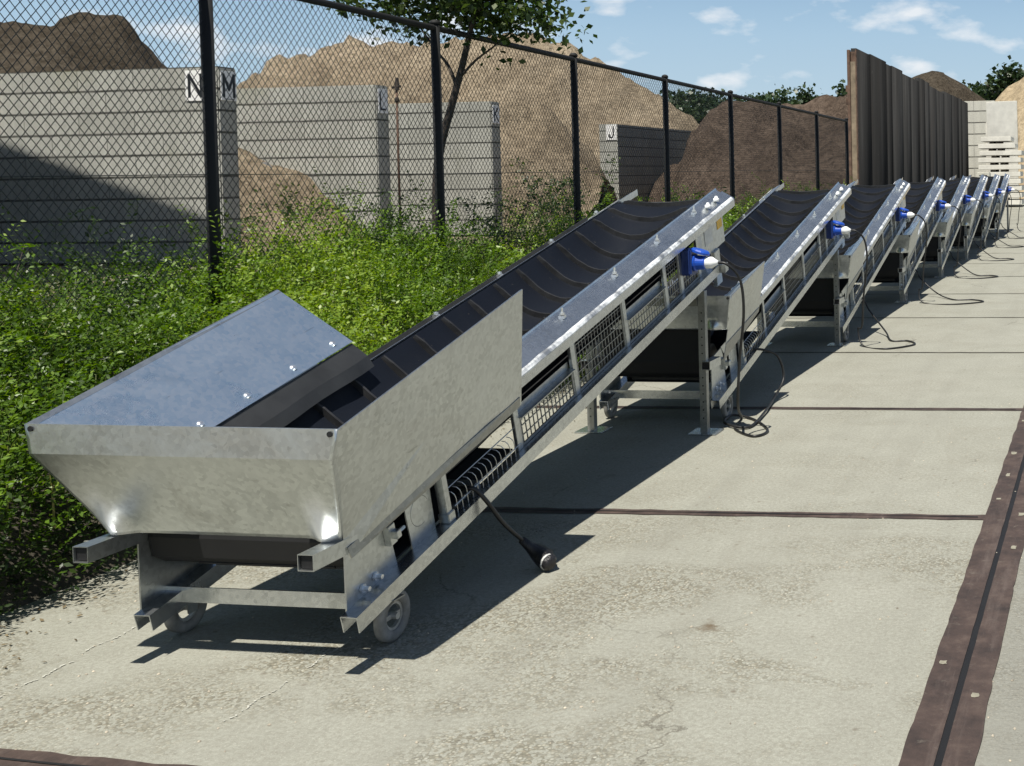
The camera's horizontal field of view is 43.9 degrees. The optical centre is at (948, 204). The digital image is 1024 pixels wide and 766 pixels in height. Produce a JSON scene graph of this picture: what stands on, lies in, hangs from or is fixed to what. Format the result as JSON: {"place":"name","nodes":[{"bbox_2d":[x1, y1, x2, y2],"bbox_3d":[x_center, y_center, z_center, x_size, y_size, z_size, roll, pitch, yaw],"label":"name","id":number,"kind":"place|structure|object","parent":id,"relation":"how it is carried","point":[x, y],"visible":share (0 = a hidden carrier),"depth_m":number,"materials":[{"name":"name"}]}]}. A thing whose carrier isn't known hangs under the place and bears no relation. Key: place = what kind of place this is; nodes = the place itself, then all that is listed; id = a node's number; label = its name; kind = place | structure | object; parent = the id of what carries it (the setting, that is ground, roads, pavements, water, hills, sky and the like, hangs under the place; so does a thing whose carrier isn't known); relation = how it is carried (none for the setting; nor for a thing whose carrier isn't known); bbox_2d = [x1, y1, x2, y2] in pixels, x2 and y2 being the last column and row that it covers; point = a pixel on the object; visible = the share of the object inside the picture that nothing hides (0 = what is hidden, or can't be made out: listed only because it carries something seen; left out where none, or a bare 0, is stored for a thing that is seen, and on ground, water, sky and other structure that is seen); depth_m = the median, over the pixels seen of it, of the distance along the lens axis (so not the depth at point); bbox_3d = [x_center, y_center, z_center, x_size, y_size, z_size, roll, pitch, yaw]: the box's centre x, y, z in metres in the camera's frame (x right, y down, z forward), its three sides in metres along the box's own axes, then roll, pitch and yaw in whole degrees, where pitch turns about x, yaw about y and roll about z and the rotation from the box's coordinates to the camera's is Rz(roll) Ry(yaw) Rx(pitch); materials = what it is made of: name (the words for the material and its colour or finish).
{"place":"outdoors","nodes":[
{"label":"outdoors","id":0,"kind":"place"},
{"bbox_2d":[0,66,240,264],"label":"block wall","id":1,"kind":"structure","parent":0,"point":[26,151],"depth_m":22.43,"materials":[{"name":"concrete"}]},
{"bbox_2d":[185,70,201,100],"bbox_3d":[-14.761,-2.335,22.092,0.440,0.600,0.020,-1,2,8],"label":"letter sign","id":2,"kind":"object","parent":1,"relation":"attached to","point":[194,84],"visible":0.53,"depth_m":22.09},
{"bbox_2d":[220,70,236,100],"bbox_3d":[-14.236,-2.349,22.287,0.021,0.580,0.400,-1,2,8],"label":"letter sign","id":3,"kind":"object","parent":1,"relation":"attached to","point":[226,84],"visible":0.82,"depth_m":22.28,"materials":[{"name":"white metal"}]},
{"bbox_2d":[0,215,725,334],"bbox_3d":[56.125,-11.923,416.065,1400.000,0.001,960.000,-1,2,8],"label":"ground","id":4,"kind":"structure","parent":0,"point":[59,265],"depth_m":21.93,"materials":[{"name":"green plant"}]},
{"bbox_2d":[0,12,167,72],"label":"soil heap","id":5,"kind":"object","parent":4,"relation":"on","point":[11,46],"visible":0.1,"depth_m":36.28,"materials":[{"name":"brown soil"}]},
{"bbox_2d":[238,148,365,254],"bbox_3d":[-16.146,-0.227,26.140,5.200,2.884,5.855,-1,2,8],"label":"soil heap","id":6,"kind":"object","parent":4,"relation":"on","point":[259,183],"visible":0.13,"depth_m":25.86,"materials":[{"name":"brown soil"}]},
{"bbox_2d":[236,85,390,244],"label":"block wall","id":7,"kind":"structure","parent":4,"relation":"on","point":[282,124],"depth_m":26.69,"materials":[{"name":"concrete"}]},
{"bbox_2d":[377,88,387,113],"bbox_3d":[-13.399,-2.457,26.704,0.019,0.580,0.360,-1,2,8],"label":"letter sign","id":8,"kind":"object","parent":7,"relation":"attached to","point":[383,100],"visible":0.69,"depth_m":26.68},
{"bbox_2d":[0,243,692,614],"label":"soil bank","id":9,"kind":"structure","parent":4,"relation":"on","point":[32,593],"depth_m":4.55,"materials":[{"name":"brown soil"}]},
{"bbox_2d":[2,245,33,325],"bbox_3d":[-5.571,0.621,6.484,0.269,0.950,0.578,-1,2,0],"label":"weed","id":10,"kind":"object","parent":9,"relation":"on","point":[15,275],"visible":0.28,"depth_m":6.66,"materials":[{"name":"green plant"}]},
{"bbox_2d":[246,257,324,297],"bbox_3d":[-4.383,0.651,7.458,0.298,0.592,0.433,0,2,30],"label":"weed","id":11,"kind":"object","parent":9,"relation":"on","point":[291,275],"visible":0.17,"depth_m":7.50,"materials":[{"name":"green plant"}]},
{"bbox_2d":[0,352,598,614],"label":"shoots","id":12,"kind":"object","parent":9,"relation":"on","point":[43,572],"visible":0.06,"depth_m":4.34,"materials":[{"name":"green plant"}]},
{"bbox_2d":[0,167,756,382],"bbox_3d":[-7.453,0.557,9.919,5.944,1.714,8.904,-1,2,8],"label":"undergrowth","id":13,"kind":"object","parent":9,"relation":"on","point":[56,295],"visible":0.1,"depth_m":9.10,"materials":[{"name":"green plant"}]},
{"bbox_2d":[0,0,848,390],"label":"chain link fence","id":14,"kind":"object","parent":9,"relation":"on","point":[210,162],"visible":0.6,"depth_m":8.80,"materials":[{"name":"black metal"}]},
{"bbox_2d":[311,0,597,233],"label":"young tree","id":15,"kind":"object","parent":9,"relation":"on","point":[479,12],"visible":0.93,"depth_m":10.09,"materials":[{"name":"green plant"}]},
{"bbox_2d":[482,195,535,269],"bbox_3d":[-4.293,0.377,10.803,0.707,0.936,0.426,1,2,44],"label":"sapling","id":16,"kind":"object","parent":9,"relation":"on","point":[524,205],"visible":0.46,"depth_m":10.78,"materials":[{"name":"green plant"}]},
{"bbox_2d":[490,153,620,243],"bbox_3d":[-5.674,0.231,16.348,1.848,1.938,0.848,-2,2,-27],"label":"bush","id":17,"kind":"object","parent":9,"relation":"on","point":[537,195],"visible":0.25,"depth_m":16.14,"materials":[{"name":"green plant"}]},
{"bbox_2d":[540,175,605,230],"bbox_3d":[-4.544,0.418,13.947,0.988,1.671,0.675,-2,2,-30],"label":"bush","id":18,"kind":"object","parent":9,"relation":"on","point":[563,183],"visible":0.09,"depth_m":13.80,"materials":[{"name":"green plant"}]},
{"bbox_2d":[387,172,852,284],"bbox_3d":[-2.926,0.269,18.298,3.053,1.630,17.039,-1,2,8],"label":"shrubbery","id":19,"kind":"object","parent":9,"relation":"on","point":[727,222],"visible":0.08,"depth_m":11.96,"materials":[{"name":"green plant"}]},
{"bbox_2d":[663,182,737,218],"bbox_3d":[-3.981,0.368,18.350,1.293,1.483,0.708,-2,2,-38],"label":"bush","id":20,"kind":"object","parent":9,"relation":"on","point":[694,195],"visible":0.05,"depth_m":18.24,"materials":[{"name":"green plant"}]},
{"bbox_2d":[0,180,725,579],"bbox_3d":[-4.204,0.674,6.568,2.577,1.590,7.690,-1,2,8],"label":"shrubbery","id":21,"kind":"object","parent":4,"relation":"on","point":[162,317],"visible":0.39,"depth_m":6.50,"materials":[{"name":"green plant"}]},
{"bbox_2d":[391,78,401,230],"bbox_3d":[-14.213,-1.168,29.137,0.239,4.221,0.130,-1,2,8],"label":"standpipe","id":22,"kind":"object","parent":4,"relation":"on","point":[397,100],"visible":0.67,"depth_m":29.10,"materials":[{"name":"metal"}]},
{"bbox_2d":[388,101,502,235],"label":"block wall","id":23,"kind":"structure","parent":4,"relation":"on","point":[432,152],"depth_m":31.44,"materials":[{"name":"concrete"}]},
{"bbox_2d":[492,105,499,123],"bbox_3d":[-12.617,-2.514,31.442,0.020,0.500,0.340,-1,2,8],"label":"letter sign","id":24,"kind":"object","parent":23,"relation":"attached to","point":[496,112],"visible":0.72,"depth_m":31.41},
{"bbox_2d":[236,33,698,165],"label":"sand heap","id":25,"kind":"object","parent":4,"relation":"on","point":[546,46],"visible":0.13,"depth_m":65.28,"materials":[{"name":"sand"}]},
{"bbox_2d":[480,94,616,226],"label":"sand ridge","id":26,"kind":"structure","parent":4,"relation":"on","point":[534,143],"depth_m":40.20,"materials":[{"name":"sand"}]},
{"bbox_2d":[599,124,690,207],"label":"block wall","id":27,"kind":"structure","parent":4,"relation":"on","point":[625,162],"depth_m":47.97,"materials":[{"name":"concrete"}]},
{"bbox_2d":[606,125,616,139],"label":"letter sign","id":28,"kind":"object","parent":27,"relation":"attached to","point":[613,129],"visible":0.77,"depth_m":46.10,"materials":[{"name":"white metal"}]},
{"bbox_2d":[659,90,684,106],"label":"tree","id":29,"kind":"object","parent":4,"relation":"on","point":[660,91],"visible":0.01,"depth_m":154.91,"materials":[{"name":"green plant"}]},
{"bbox_2d":[678,92,720,122],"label":"tree","id":30,"kind":"object","parent":4,"relation":"on","point":[703,106],"visible":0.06,"depth_m":143.04,"materials":[{"name":"green plant"}]},
{"bbox_2d":[669,87,744,111],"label":"tree","id":31,"kind":"object","parent":4,"relation":"on","point":[723,100],"visible":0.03,"depth_m":149.08,"materials":[{"name":"green plant"}]},
{"bbox_2d":[647,94,847,214],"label":"soil heap","id":32,"kind":"object","parent":4,"relation":"on","point":[832,106],"visible":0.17,"depth_m":46.36,"materials":[{"name":"brown soil"}]},
{"bbox_2d":[741,91,766,101],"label":"tree","id":33,"kind":"object","parent":4,"relation":"on","point":[756,96],"visible":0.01,"depth_m":164.19,"materials":[{"name":"green plant"}]},
{"bbox_2d":[760,85,802,104],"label":"tree","id":34,"kind":"object","parent":4,"relation":"on","point":[775,95],"visible":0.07,"depth_m":153.28,"materials":[{"name":"green plant"}]},
{"bbox_2d":[785,82,821,103],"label":"tree","id":35,"kind":"object","parent":4,"relation":"on","point":[806,97],"visible":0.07,"depth_m":158.25,"materials":[{"name":"green plant"}]},
{"bbox_2d":[831,78,847,96],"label":"tree","id":36,"kind":"object","parent":4,"relation":"on","point":[841,91],"visible":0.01,"depth_m":142.57,"materials":[{"name":"green plant"}]},
{"bbox_2d":[846,48,968,185],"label":"board wall","id":37,"kind":"structure","parent":4,"relation":"on","point":[905,127],"depth_m":32.37,"materials":[{"name":"wood"}]},
{"bbox_2d":[912,71,985,100],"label":"soil heap","id":38,"kind":"object","parent":4,"relation":"on","point":[939,81],"visible":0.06,"depth_m":73.25,"materials":[{"name":"brown soil"}]},
{"bbox_2d":[962,79,993,98],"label":"tree","id":39,"kind":"object","parent":4,"relation":"on","point":[976,87],"visible":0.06,"depth_m":124.01,"materials":[{"name":"green plant"}]},
{"bbox_2d":[964,101,994,176],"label":"block wall","id":40,"kind":"structure","parent":4,"relation":"on","point":[977,119],"depth_m":55.23,"materials":[{"name":"concrete"}]},
{"bbox_2d":[986,101,1018,198],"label":"wall element","id":41,"kind":"structure","parent":4,"relation":"on","point":[1001,116],"depth_m":51.00,"materials":[{"name":"concrete"}]},
{"bbox_2d":[981,55,1023,100],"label":"tree","id":42,"kind":"object","parent":4,"relation":"on","point":[1010,76],"visible":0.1,"depth_m":119.27,"materials":[{"name":"green plant"}]},
{"bbox_2d":[995,77,1023,198],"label":"sand heap","id":43,"kind":"object","parent":4,"relation":"on","point":[1014,91],"visible":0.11,"depth_m":62.95,"materials":[{"name":"beige sand"}]},
{"bbox_2d":[0,396,1021,765],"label":"loose gravel","id":44,"kind":"structure","parent":0,"point":[550,620],"depth_m":3.85,"materials":[{"name":"grey gravel"}]},
{"bbox_2d":[0,204,1023,765],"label":"pavement","id":45,"kind":"structure","parent":0,"point":[782,686],"depth_m":4.13,"materials":[{"name":"concrete"}]},
{"bbox_2d":[0,661,73,696],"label":"lime trace","id":46,"kind":"object","parent":45,"relation":"on","point":[42,676],"visible":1,"depth_m":3.67,"materials":[{"name":"white"}]},
{"bbox_2d":[0,748,196,765],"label":"steel joint","id":47,"kind":"object","parent":45,"relation":"on","point":[46,756],"visible":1,"depth_m":3.12,"materials":[{"name":"metal"}]},
{"bbox_2d":[0,757,88,765],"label":"joint gap","id":48,"kind":"object","parent":47,"relation":"on","point":[65,764],"visible":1,"depth_m":3.11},
{"bbox_2d":[224,681,287,720],"bbox_3d":[-2.127,1.527,3.471,0.026,0.001,0.270,-1,2,8],"label":"lime trace","id":49,"kind":"object","parent":45,"relation":"on","point":[255,700],"visible":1,"depth_m":3.46,"materials":[{"name":"white"}]},
{"bbox_2d":[0,387,585,667],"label":"leaf litter","id":50,"kind":"object","parent":45,"relation":"on","point":[41,619],"visible":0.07,"depth_m":4.15,"materials":[{"name":"brown plant"}]},
{"bbox_2d":[307,633,360,667],"bbox_3d":[-2.088,1.515,3.839,0.026,0.001,0.290,-1,2,8],"label":"lime trace","id":51,"kind":"object","parent":45,"relation":"on","point":[330,652],"visible":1,"depth_m":3.81,"materials":[{"name":"white"}]},
{"bbox_2d":[24,188,734,642],"bbox_3d":[-2.084,0.712,5.511,1.078,1.508,4.131,-1,2,8],"label":"belt conveyor","id":52,"kind":"object","parent":45,"relation":"on","point":[200,462],"visible":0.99,"depth_m":4.06,"materials":[{"name":"silver metal"}]},
{"bbox_2d":[456,486,555,570],"bbox_3d":[-1.768,1.290,4.504,0.369,0.396,0.125,-2,2,-34],"label":"wrapped power lead","id":53,"kind":"object","parent":45,"relation":"on","point":[542,557],"visible":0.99,"depth_m":4.55,"materials":[{"name":"rubber"}]},
{"bbox_2d":[581,182,851,418],"bbox_3d":[-1.593,0.599,8.974,1.015,1.508,4.093,-1,2,8],"label":"belt conveyor","id":54,"kind":"object","parent":45,"relation":"on","point":[769,244],"visible":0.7,"depth_m":8.26,"materials":[{"name":"white metal"}]},
{"bbox_2d":[841,226,915,349],"bbox_3d":[-0.615,0.734,10.680,0.642,1.124,1.208,-1,2,2],"label":"power cable","id":55,"kind":"object","parent":54,"relation":"hanging from","point":[845,230],"visible":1,"depth_m":10.20,"materials":[{"name":"black plastic"}]},
{"bbox_2d":[452,506,984,519],"bbox_3d":[-1.600,1.460,5.364,3.560,0.001,0.085,-1,2,6],"label":"steel joint","id":56,"kind":"object","parent":45,"relation":"on","point":[748,513],"visible":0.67,"depth_m":5.30,"materials":[{"name":"brown metal"}]},
{"bbox_2d":[507,509,977,516],"bbox_3d":[-1.616,1.458,5.366,3.527,0.001,0.015,-1,2,6],"label":"joint gap","id":57,"kind":"object","parent":56,"relation":"on","point":[733,512],"visible":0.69,"depth_m":5.30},
{"bbox_2d":[704,257,784,437],"bbox_3d":[-1.286,0.842,7.335,0.331,1.115,1.384,-1,2,-1],"label":"power cable","id":58,"kind":"object","parent":45,"relation":"on","point":[711,262],"visible":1,"depth_m":6.83,"materials":[{"name":"black plastic"}]},
{"bbox_2d":[537,405,1022,410],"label":"steel joint","id":59,"kind":"object","parent":45,"relation":"on","point":[827,408],"visible":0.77,"depth_m":7.64,"materials":[{"name":"brown metal"}]},
{"bbox_2d":[597,406,931,408],"bbox_3d":[-1.304,1.383,7.679,3.527,0.001,0.015,-1,2,6],"label":"joint gap","id":60,"kind":"object","parent":59,"relation":"on","point":[779,407],"visible":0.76,"depth_m":7.67,"materials":[{"name":"black"}]},
{"bbox_2d":[765,179,909,340],"bbox_3d":[-1.125,0.491,12.269,1.015,1.508,4.093,-1,2,8],"label":"belt conveyor","id":61,"kind":"object","parent":45,"relation":"on","point":[874,215],"visible":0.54,"depth_m":11.87,"materials":[{"name":"silver metal"}]},
{"bbox_2d":[907,212,983,304],"bbox_3d":[-0.023,0.627,13.895,0.908,1.124,1.062,-1,2,1],"label":"power cable","id":62,"kind":"object","parent":61,"relation":"hanging from","point":[910,214],"visible":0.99,"depth_m":13.51,"materials":[{"name":"black plastic"}]},
{"bbox_2d":[762,352,1023,352],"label":"pavement joint","id":63,"kind":"object","parent":45,"relation":"on","point":[896,352],"visible":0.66,"depth_m":9.93,"materials":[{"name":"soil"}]},
{"bbox_2d":[855,177,946,301],"bbox_3d":[-0.681,0.389,15.406,1.015,1.508,4.093,-1,2,8],"label":"belt conveyor","id":64,"kind":"object","parent":45,"relation":"on","point":[924,200],"visible":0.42,"depth_m":14.94,"materials":[{"name":"silver metal"}]},
{"bbox_2d":[945,204,998,278],"bbox_3d":[0.354,0.524,17.054,0.781,1.124,1.088,-1,2,0],"label":"power cable","id":65,"kind":"object","parent":64,"relation":"hanging from","point":[947,205],"visible":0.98,"depth_m":16.63,"materials":[{"name":"black plastic"}]},
{"bbox_2d":[910,175,971,275],"bbox_3d":[-0.244,0.285,18.575,1.015,1.508,4.093,-1,2,8],"label":"belt conveyor","id":66,"kind":"object","parent":45,"relation":"on","point":[954,192],"visible":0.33,"depth_m":18.32,"materials":[{"name":"silver metal"}]},
{"bbox_2d":[864,317,1018,317],"bbox_3d":[-0.643,1.234,12.300,3.603,0.001,0.043,-1,2,6],"label":"pavement joint","id":67,"kind":"object","parent":45,"relation":"on","point":[942,317],"visible":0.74,"depth_m":12.24,"materials":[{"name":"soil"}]},
{"bbox_2d":[898,406,1023,765],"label":"steel edging","id":68,"kind":"object","parent":45,"relation":"on","point":[923,740],"visible":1,"depth_m":3.91,"materials":[{"name":"brown metal"}]},
{"bbox_2d":[947,175,989,257],"bbox_3d":[0.190,0.181,21.794,1.015,1.508,4.093,-1,2,8],"label":"belt conveyor","id":69,"kind":"object","parent":45,"relation":"on","point":[975,190],"visible":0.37,"depth_m":21.76,"materials":[{"name":"silver metal"}]},
{"bbox_2d":[934,456,1023,765],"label":"joint gap","id":70,"kind":"object","parent":45,"relation":"on","point":[951,715],"depth_m":3.83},
{"bbox_2d":[941,470,1023,765],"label":"steel edging","id":71,"kind":"object","parent":45,"relation":"on","point":[965,740],"visible":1,"depth_m":3.72,"materials":[{"name":"brown metal"}]},
{"bbox_2d":[971,692,978,696],"bbox_3d":[0.083,1.488,3.419,0.026,0.001,0.030,-1,2,8],"label":"anchor patch","id":72,"kind":"object","parent":71,"relation":"on","point":[974,694],"visible":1,"depth_m":3.42,"materials":[{"name":"concrete"}]},
{"bbox_2d":[968,174,1001,247],"bbox_3d":[0.591,0.084,24.765,1.015,1.508,4.093,-1,2,8],"label":"belt conveyor","id":73,"kind":"object","parent":45,"relation":"on","point":[991,186],"visible":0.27,"depth_m":24.83,"materials":[{"name":"silver metal"}]},
{"bbox_2d":[1001,191,1023,238],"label":"power cable","id":74,"kind":"object","parent":73,"relation":"hanging from","point":[1002,192],"visible":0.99,"depth_m":25.98,"materials":[{"name":"black plastic"}]},
{"bbox_2d":[970,198,1013,260],"bbox_3d":[0.784,0.420,20.248,0.768,1.124,1.139,-1,2,0],"label":"power cable","id":75,"kind":"object","parent":45,"relation":"on","point":[972,199],"visible":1,"depth_m":19.80,"materials":[{"name":"black plastic"}]},
{"bbox_2d":[980,173,1011,238],"bbox_3d":[0.978,-0.010,27.638,1.015,1.508,4.093,-1,2,8],"label":"belt conveyor","id":76,"kind":"object","parent":45,"relation":"on","point":[1003,186],"visible":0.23,"depth_m":27.97,"materials":[{"name":"silver metal"}]},
{"bbox_2d":[1011,188,1020,230],"bbox_3d":[2.276,0.125,29.223,0.908,1.127,1.347,0,2,22],"label":"power cable","id":77,"kind":"object","parent":76,"relation":"hanging from","point":[1012,189],"visible":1,"depth_m":28.82,"materials":[{"name":"black plastic"}]},
{"bbox_2d":[989,194,1023,247],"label":"power cable","id":78,"kind":"object","parent":45,"relation":"on","point":[990,195],"visible":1,"depth_m":23.03,"materials":[{"name":"black plastic"}]},
{"bbox_2d":[992,293,1023,293],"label":"pavement joint","id":79,"kind":"object","parent":45,"relation":"on","point":[1007,293],"visible":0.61,"depth_m":14.50,"materials":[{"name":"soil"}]},
{"bbox_2d":[0,0,1023,106],"label":"sky","id":80,"kind":"structure","parent":0,"point":[738,46],"materials":[{"name":"blue"}]},
{"bbox_2d":[976,172,990,176],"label":"concrete block","id":81,"kind":"object","parent":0,"point":[981,173],"depth_m":42.70,"materials":[{"name":"grey concrete"}]},
{"bbox_2d":[978,143,1017,148],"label":"concrete slab","id":82,"kind":"object","parent":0,"point":[1003,146],"depth_m":47.74,"materials":[{"name":"grey concrete"}]},
{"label":"timber spacer","id":83,"kind":"object","parent":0,"visible":0},
{"bbox_2d":[1006,199,1023,204],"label":"concrete slab","id":84,"kind":"object","parent":83,"relation":"on","point":[1015,201],"depth_m":47.69,"materials":[{"name":"grey concrete"}]},
{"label":"timber spacer","id":85,"kind":"object","parent":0,"visible":0},
{"bbox_2d":[1008,192,1023,197],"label":"concrete slab","id":86,"kind":"object","parent":85,"relation":"on","point":[1015,194],"depth_m":47.69,"materials":[{"name":"grey concrete"}]},
{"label":"timber spacer","id":87,"kind":"object","parent":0,"visible":0},
{"bbox_2d":[1008,185,1023,190],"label":"concrete slab","id":88,"kind":"object","parent":87,"relation":"on","point":[1019,187],"depth_m":47.67,"materials":[{"name":"grey concrete"}]},
{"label":"timber spacer","id":89,"kind":"object","parent":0,"visible":0},
{"bbox_2d":[1008,178,1023,183],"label":"concrete slab","id":90,"kind":"object","parent":89,"relation":"on","point":[1015,180],"depth_m":47.63,"materials":[{"name":"grey concrete"}]},
{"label":"timber spacer","id":91,"kind":"object","parent":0,"visible":0},
{"bbox_2d":[978,171,1022,176],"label":"concrete slab","id":92,"kind":"object","parent":91,"relation":"on","point":[1008,173],"depth_m":47.65,"materials":[{"name":"grey concrete"}]},
{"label":"timber spacer","id":93,"kind":"object","parent":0,"visible":0},
{"bbox_2d":[978,165,1023,169],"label":"concrete slab","id":94,"kind":"object","parent":93,"relation":"on","point":[991,167],"depth_m":47.72,"materials":[{"name":"grey concrete"}]},
{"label":"timber spacer","id":95,"kind":"object","parent":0,"visible":0},
{"bbox_2d":[978,157,1023,162],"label":"concrete slab","id":96,"kind":"object","parent":95,"relation":"on","point":[1000,160],"depth_m":47.70,"materials":[{"name":"grey concrete"}]},
{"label":"timber spacer","id":97,"kind":"object","parent":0,"visible":0},
{"bbox_2d":[979,150,1023,155],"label":"concrete slab","id":98,"kind":"object","parent":97,"relation":"on","point":[1008,153],"depth_m":47.74,"materials":[{"name":"grey concrete"}]},
{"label":"timber spacer","id":99,"kind":"object","parent":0,"visible":0},
{"bbox_2d":[981,136,1013,142],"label":"concrete slab","id":100,"kind":"object","parent":99,"relation":"on","point":[999,138],"depth_m":47.72,"materials":[{"name":"grey concrete"}]}
]}

